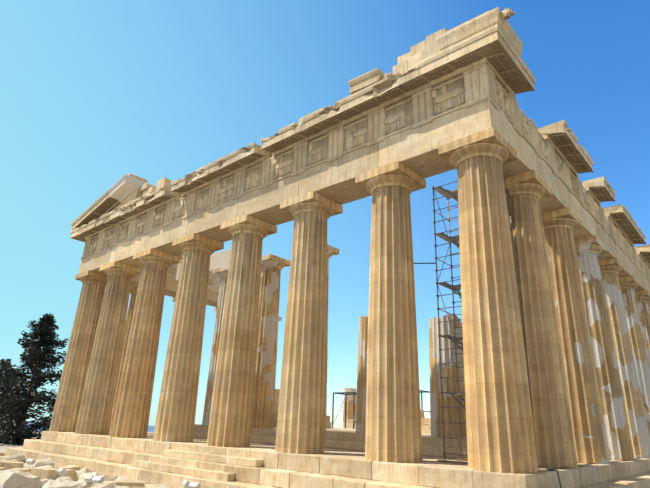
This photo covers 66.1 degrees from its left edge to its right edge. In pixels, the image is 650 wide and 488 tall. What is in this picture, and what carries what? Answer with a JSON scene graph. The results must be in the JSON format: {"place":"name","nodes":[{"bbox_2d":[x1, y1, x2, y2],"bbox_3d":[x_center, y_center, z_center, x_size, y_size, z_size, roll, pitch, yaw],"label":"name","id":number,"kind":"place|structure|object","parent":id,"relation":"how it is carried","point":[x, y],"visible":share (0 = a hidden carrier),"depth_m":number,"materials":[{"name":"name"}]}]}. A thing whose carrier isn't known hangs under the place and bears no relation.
{"place":"outdoors","nodes":[
{"label":"outdoors","id":0,"kind":"place"},
{"bbox_2d":[57,468,66,480],"bbox_3d":[-11.057,9.666,20.983,0.367,0.507,0.279,-12,-24,34],"label":"floodlight","id":1,"kind":"object","parent":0,"point":[62,471],"visible":1,"depth_m":20.93,"materials":[{"name":"white metal"}]},
{"bbox_2d":[0,423,154,467],"bbox_3d":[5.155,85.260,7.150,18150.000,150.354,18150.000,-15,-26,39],"label":"ground","id":2,"kind":"structure","parent":0,"point":[3,447],"depth_m":44.45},
{"bbox_2d":[0,359,38,428],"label":"pine tree limbs","id":3,"kind":"object","parent":2,"relation":"on","point":[9,360],"visible":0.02,"depth_m":62.48,"materials":[{"name":"brown plant"}]},
{"bbox_2d":[0,313,68,444],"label":"tree","id":4,"kind":"object","parent":2,"relation":"on","point":[39,345],"visible":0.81,"depth_m":47.23,"materials":[{"name":"green plant"}]},
{"bbox_2d":[0,452,154,487],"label":"marble fragments","id":5,"kind":"object","parent":2,"relation":"on","point":[43,473],"visible":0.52,"depth_m":21.70,"materials":[{"name":"beige stone"}]},
{"bbox_2d":[0,454,169,487],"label":"rocks","id":6,"kind":"object","parent":2,"relation":"on","point":[14,479],"visible":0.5,"depth_m":18.66,"materials":[{"name":"stone"}]},
{"bbox_2d":[92,476,103,483],"bbox_3d":[-8.439,8.884,18.533,0.367,0.507,0.279,-2,-20,12],"label":"floodlight","id":7,"kind":"object","parent":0,"point":[97,479],"visible":0.73,"depth_m":18.49,"materials":[{"name":"white metal"}]},
{"bbox_2d":[189,482,200,487],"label":"floodlight","id":8,"kind":"object","parent":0,"point":[194,484],"visible":1,"depth_m":17.87,"materials":[{"name":"white metal"}]},
{"bbox_2d":[208,279,213,284],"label":"column capital","id":9,"kind":"object","parent":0,"point":[210,281],"depth_m":36.79,"materials":[{"name":"beige stone"}]},
{"bbox_2d":[0,0,649,428],"label":"sky","id":10,"kind":"structure","parent":0,"point":[94,93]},
{"bbox_2d":[44,432,634,487],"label":"floor","id":11,"kind":"structure","parent":0,"point":[361,453],"depth_m":20.17,"materials":[{"name":"stone"}]},
{"bbox_2d":[193,424,467,457],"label":"cella platform","id":12,"kind":"structure","parent":11,"relation":"on","point":[341,438],"depth_m":23.18,"materials":[{"name":"stone"}]},
{"bbox_2d":[202,277,227,425],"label":"column","id":13,"kind":"structure","parent":12,"relation":"on","point":[213,356],"depth_m":32.02,"materials":[{"name":"stone"}]},
{"bbox_2d":[213,265,228,277],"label":"column capital","id":14,"kind":"object","parent":13,"relation":"on","point":[221,272],"visible":0.25,"depth_m":33.69,"materials":[{"name":"beige stone"}]},
{"bbox_2d":[251,267,280,428],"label":"column","id":15,"kind":"structure","parent":12,"relation":"on","point":[265,372],"depth_m":29.46,"materials":[{"name":"stone"}]},
{"bbox_2d":[261,254,290,269],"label":"column capital","id":16,"kind":"object","parent":15,"relation":"on","point":[272,260],"visible":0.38,"depth_m":31.14,"materials":[{"name":"beige stone"}]},
{"bbox_2d":[273,389,355,428],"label":"stone blocks","id":17,"kind":"structure","parent":12,"relation":"on","point":[349,423],"depth_m":37.86,"materials":[{"name":"beige stone"}]},
{"bbox_2d":[325,257,328,430],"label":"column","id":18,"kind":"structure","parent":12,"relation":"on","point":[326,341],"depth_m":27.45,"materials":[{"name":"stone"}]},
{"bbox_2d":[327,244,338,257],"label":"column capital","id":19,"kind":"object","parent":18,"relation":"on","point":[332,251],"visible":0.21,"depth_m":29.03,"materials":[{"name":"beige stone"}]},
{"bbox_2d":[326,416,330,427],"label":"cella wall blocks","id":20,"kind":"structure","parent":12,"relation":"on","point":[328,423],"depth_m":44.15,"materials":[{"name":"stone"}]},
{"bbox_2d":[332,392,356,428],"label":"steel portal frame","id":21,"kind":"object","parent":12,"relation":"on","point":[347,393],"visible":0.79,"depth_m":49.08,"materials":[{"name":"grey metal"}]},
{"bbox_2d":[343,388,355,427],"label":"column stump","id":22,"kind":"object","parent":12,"relation":"on","point":[349,410],"visible":0.56,"depth_m":59.76,"materials":[{"name":"stone"}]},
{"bbox_2d":[356,316,367,433],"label":"column","id":23,"kind":"structure","parent":12,"relation":"on","point":[361,379],"depth_m":24.00,"materials":[{"name":"stone"}]},
{"bbox_2d":[421,418,430,433],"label":"interior loose blocks","id":24,"kind":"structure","parent":12,"relation":"on","point":[425,425],"depth_m":31.88,"materials":[{"name":"stone"}]},
{"bbox_2d":[429,314,466,437],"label":"column","id":25,"kind":"structure","parent":12,"relation":"on","point":[450,384],"depth_m":21.29,"materials":[{"name":"stone"}]},
{"bbox_3d":[-9.662,7.627,35.123,1.640,9.450,1.640,15,-23,-31],"label":"pronaos column","id":26,"kind":"object","parent":12,"relation":"on","visible":0},
{"bbox_2d":[176,249,230,290],"bbox_3d":[-6.308,2.256,37.520,7.500,1.250,6.220,-15,-26,39],"label":"inner architrave","id":27,"kind":"object","parent":26,"relation":"on","point":[220,259],"visible":0.21,"depth_m":34.89,"materials":[{"name":"stone"}]},
{"bbox_2d":[414,180,540,466],"bbox_3d":[4.801,2.552,18.771,5.062,10.360,2.022,-9,-23,28],"label":"scaffolding","id":28,"kind":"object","parent":11,"relation":"on","point":[449,194],"depth_m":18.89,"materials":[{"name":"metal"}]},
{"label":"foundation course","id":29,"kind":"object","parent":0,"visible":0},
{"bbox_2d":[5,431,649,487],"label":"crepidoma steps","id":30,"kind":"structure","parent":29,"relation":"on","point":[111,459],"depth_m":18.21,"materials":[{"name":"stone"}]},
{"bbox_2d":[49,283,104,431],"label":"column","id":31,"kind":"structure","parent":30,"relation":"on","point":[72,382],"depth_m":33.11,"materials":[{"name":"stone"}]},
{"bbox_2d":[75,270,107,286],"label":"column capital","id":32,"kind":"object","parent":31,"relation":"on","point":[88,276],"visible":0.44,"depth_m":34.87,"materials":[{"name":"beige stone"}]},
{"bbox_2d":[75,275,131,434],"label":"column","id":33,"kind":"structure","parent":30,"relation":"on","point":[96,408],"depth_m":30.80,"materials":[{"name":"stone"}]},
{"bbox_2d":[99,261,141,278],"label":"column capital","id":34,"kind":"object","parent":33,"relation":"on","point":[118,268],"visible":0.67,"depth_m":32.63,"materials":[{"name":"beige stone"}]},
{"bbox_2d":[109,294,136,431],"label":"column","id":35,"kind":"structure","parent":30,"relation":"on","point":[129,319],"depth_m":36.19,"materials":[{"name":"stone"}]},
{"bbox_2d":[130,282,138,294],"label":"column capital","id":36,"kind":"object","parent":35,"relation":"on","point":[134,288],"visible":0.25,"depth_m":37.35,"materials":[{"name":"beige stone"}]},
{"bbox_2d":[110,263,167,437],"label":"column","id":37,"kind":"structure","parent":30,"relation":"on","point":[132,407],"depth_m":28.08,"materials":[{"name":"stone"}]},
{"bbox_2d":[132,248,179,267],"bbox_3d":[-10.361,1.054,30.649,2.020,0.720,2.020,-15,-26,39],"label":"column capital","id":38,"kind":"object","parent":37,"relation":"on","point":[155,256],"visible":0.73,"depth_m":29.96,"materials":[{"name":"beige stone"}]},
{"bbox_2d":[153,249,210,441],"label":"column","id":39,"kind":"structure","parent":30,"relation":"on","point":[175,416],"depth_m":25.37,"materials":[{"name":"stone"}]},
{"bbox_2d":[172,233,223,254],"bbox_3d":[-7.115,0.210,27.965,2.020,0.720,2.020,-15,-26,39],"label":"column capital","id":40,"kind":"object","parent":39,"relation":"on","point":[194,241],"visible":0.71,"depth_m":27.27,"materials":[{"name":"beige stone"}]},
{"bbox_2d":[130,450,262,480],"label":"steps","id":41,"kind":"structure","parent":30,"relation":"on","point":[213,474],"depth_m":20.18,"materials":[{"name":"stone"}]},
{"bbox_2d":[206,233,262,446],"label":"column","id":42,"kind":"structure","parent":30,"relation":"on","point":[230,422],"depth_m":22.65,"materials":[{"name":"stone"}]},
{"bbox_2d":[220,214,276,238],"bbox_3d":[-3.868,-0.633,25.281,2.020,0.720,2.020,-15,-26,39],"label":"column capital","id":43,"kind":"object","parent":42,"relation":"on","point":[246,223],"visible":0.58,"depth_m":24.59,"materials":[{"name":"beige stone"}]},
{"bbox_2d":[275,212,326,453],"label":"column","id":44,"kind":"structure","parent":30,"relation":"on","point":[301,420],"depth_m":19.93,"materials":[{"name":"stone"}]},
{"bbox_2d":[280,191,342,219],"bbox_3d":[-0.622,-1.476,22.597,2.020,0.720,2.020,-15,-26,39],"label":"column capital","id":45,"kind":"object","parent":44,"relation":"on","point":[313,201],"visible":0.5,"depth_m":21.90,"materials":[{"name":"beige stone"}]},
{"bbox_2d":[365,186,422,462],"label":"column","id":46,"kind":"structure","parent":30,"relation":"on","point":[393,424],"depth_m":17.22,"materials":[{"name":"stone"}]},
{"bbox_2d":[355,161,425,193],"bbox_3d":[2.625,-2.319,19.913,2.020,0.720,2.020,-15,-26,39],"label":"column capital","id":47,"kind":"object","parent":46,"relation":"on","point":[397,173],"visible":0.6,"depth_m":19.22,"materials":[{"name":"beige stone"}]},
{"bbox_2d":[420,390,429,411],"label":"steel frame","id":48,"kind":"object","parent":30,"relation":"on","point":[421,392],"visible":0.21,"depth_m":60.80,"materials":[{"name":"grey metal"}]},
{"bbox_2d":[457,156,538,473],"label":"column","id":49,"kind":"structure","parent":30,"relation":"on","point":[500,429],"depth_m":14.92,"materials":[{"name":"stone"}]},
{"bbox_2d":[438,127,517,169],"bbox_3d":[5.406,-3.041,17.614,2.020,0.720,2.020,-15,-26,39],"label":"column capital","id":50,"kind":"object","parent":49,"relation":"on","point":[491,142],"visible":0.81,"depth_m":16.92,"materials":[{"name":"beige stone"}]},
{"bbox_2d":[506,194,577,467],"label":"column","id":51,"kind":"structure","parent":30,"relation":"on","point":[553,429],"depth_m":17.48,"materials":[{"name":"stone"}]},
{"bbox_2d":[504,170,552,199],"bbox_3d":[7.812,-2.019,20.204,2.020,0.720,2.020,-15,-26,39],"label":"column capital","id":52,"kind":"object","parent":51,"relation":"on","point":[532,182],"visible":0.46,"depth_m":19.39,"materials":[{"name":"beige stone"}]},
{"bbox_2d":[544,227,610,463],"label":"column","id":53,"kind":"structure","parent":30,"relation":"on","point":[589,430],"depth_m":20.56,"materials":[{"name":"stone"}]},
{"bbox_2d":[541,207,582,231],"bbox_3d":[10.622,-0.827,23.227,2.020,0.720,2.020,-15,-26,39],"label":"column capital","id":54,"kind":"object","parent":53,"relation":"on","point":[568,218],"visible":0.52,"depth_m":22.41,"materials":[{"name":"beige stone"}]},
{"bbox_2d":[547,458,639,487],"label":"power cable","id":55,"kind":"object","parent":30,"relation":"on","point":[552,469],"visible":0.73,"depth_m":15.49,"materials":[{"name":"black rubber"}]},
{"bbox_2d":[576,253,634,460],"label":"column","id":56,"kind":"structure","parent":30,"relation":"on","point":[619,441],"depth_m":23.60,"materials":[{"name":"stone"}]},
{"bbox_2d":[574,235,606,254],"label":"column capital","id":57,"kind":"object","parent":56,"relation":"on","point":[594,244],"visible":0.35,"depth_m":25.42,"materials":[{"name":"beige stone"}]},
{"bbox_2d":[601,273,649,457],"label":"column","id":58,"kind":"structure","parent":30,"relation":"on","point":[637,423],"depth_m":26.65,"materials":[{"name":"stone"}]},
{"bbox_2d":[599,257,625,274],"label":"column capital","id":59,"kind":"object","parent":58,"relation":"on","point":[615,265],"visible":0.35,"depth_m":28.42,"materials":[{"name":"beige stone"}]},
{"bbox_2d":[621,289,649,436],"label":"column","id":60,"kind":"structure","parent":30,"relation":"on","point":[637,337],"depth_m":30.25,"materials":[{"name":"stone"}]},
{"bbox_2d":[618,275,640,289],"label":"column capital","id":61,"kind":"object","parent":60,"relation":"on","point":[631,282],"visible":0.27,"depth_m":31.43,"materials":[{"name":"beige stone"}]},
{"bbox_2d":[637,302,649,363],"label":"column","id":62,"kind":"structure","parent":30,"relation":"on","point":[644,312],"depth_m":34.06,"materials":[{"name":"stone"}]},
{"bbox_2d":[634,290,649,303],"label":"column capital","id":63,"kind":"object","parent":62,"relation":"on","point":[643,296],"visible":0.33,"depth_m":34.42,"materials":[{"name":"beige stone"}]},
{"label":"column","id":64,"kind":"object","parent":30,"relation":"on","visible":0},
{"bbox_2d":[79,95,649,306],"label":"architrave blocks","id":65,"kind":"structure","parent":64,"relation":"on","point":[416,150],"depth_m":21.80,"materials":[{"name":"beige stone"}]},
{"bbox_2d":[81,97,646,278],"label":"entablature molding","id":66,"kind":"structure","parent":65,"relation":"attached to","point":[431,121],"depth_m":21.46,"materials":[{"name":"beige stone"}]},
{"bbox_2d":[83,63,649,279],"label":"triglyphs","id":67,"kind":"object","parent":65,"relation":"on","point":[479,81],"visible":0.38,"depth_m":21.98,"materials":[{"name":"stone"}]},
{"bbox_2d":[89,74,649,275],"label":"metopes","id":68,"kind":"object","parent":65,"relation":"on","point":[448,95],"visible":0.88,"depth_m":22.20,"materials":[{"name":"stone"}]},
{"bbox_2d":[70,24,649,268],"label":"cornice","id":69,"kind":"structure","parent":68,"relation":"on","point":[490,41],"depth_m":21.86,"materials":[{"name":"stone"}]},
{"bbox_2d":[71,7,522,229],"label":"pediment remains","id":70,"kind":"object","parent":69,"relation":"on","point":[408,62],"visible":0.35,"depth_m":19.04,"materials":[{"name":"stone"}]},
{"bbox_2d":[108,174,145,201],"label":"pediment block","id":71,"kind":"structure","parent":70,"relation":"on","point":[124,187],"depth_m":33.57,"materials":[{"name":"beige stone"}]},
{"bbox_2d":[123,53,649,262],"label":"mutules","id":72,"kind":"object","parent":69,"relation":"on","point":[400,95],"visible":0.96,"depth_m":22.57,"materials":[{"name":"stone"}]},
{"bbox_2d":[76,51,649,261],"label":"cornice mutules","id":73,"kind":"object","parent":68,"relation":"on","point":[497,64],"visible":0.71,"depth_m":22.39,"materials":[{"name":"stone"}]},
{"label":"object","id":74,"kind":"object","parent":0,"visible":0},
{"bbox_2d":[26,458,34,467],"bbox_3d":[-14.588,10.888,24.750,0.367,0.507,0.279,-3,-20,14],"label":"floodlight","id":75,"kind":"object","parent":74,"relation":"on","point":[30,461],"visible":0.9,"depth_m":24.71,"materials":[{"name":"white metal"}]},
{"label":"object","id":76,"kind":"object","parent":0,"visible":0},
{"bbox_2d":[84,475,93,483],"bbox_3d":[-8.904,8.988,18.872,0.367,0.507,0.279,-7,-22,23],"label":"floodlight","id":77,"kind":"object","parent":76,"relation":"on","point":[88,479],"visible":0.88,"depth_m":18.83,"materials":[{"name":"white metal"}]},
{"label":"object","id":78,"kind":"object","parent":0,"visible":0},
{"bbox_2d":[182,480,189,487],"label":"floodlight","id":79,"kind":"object","parent":78,"relation":"on","point":[185,483],"visible":0.92,"depth_m":18.29,"materials":[{"name":"white metal"}]}
]}

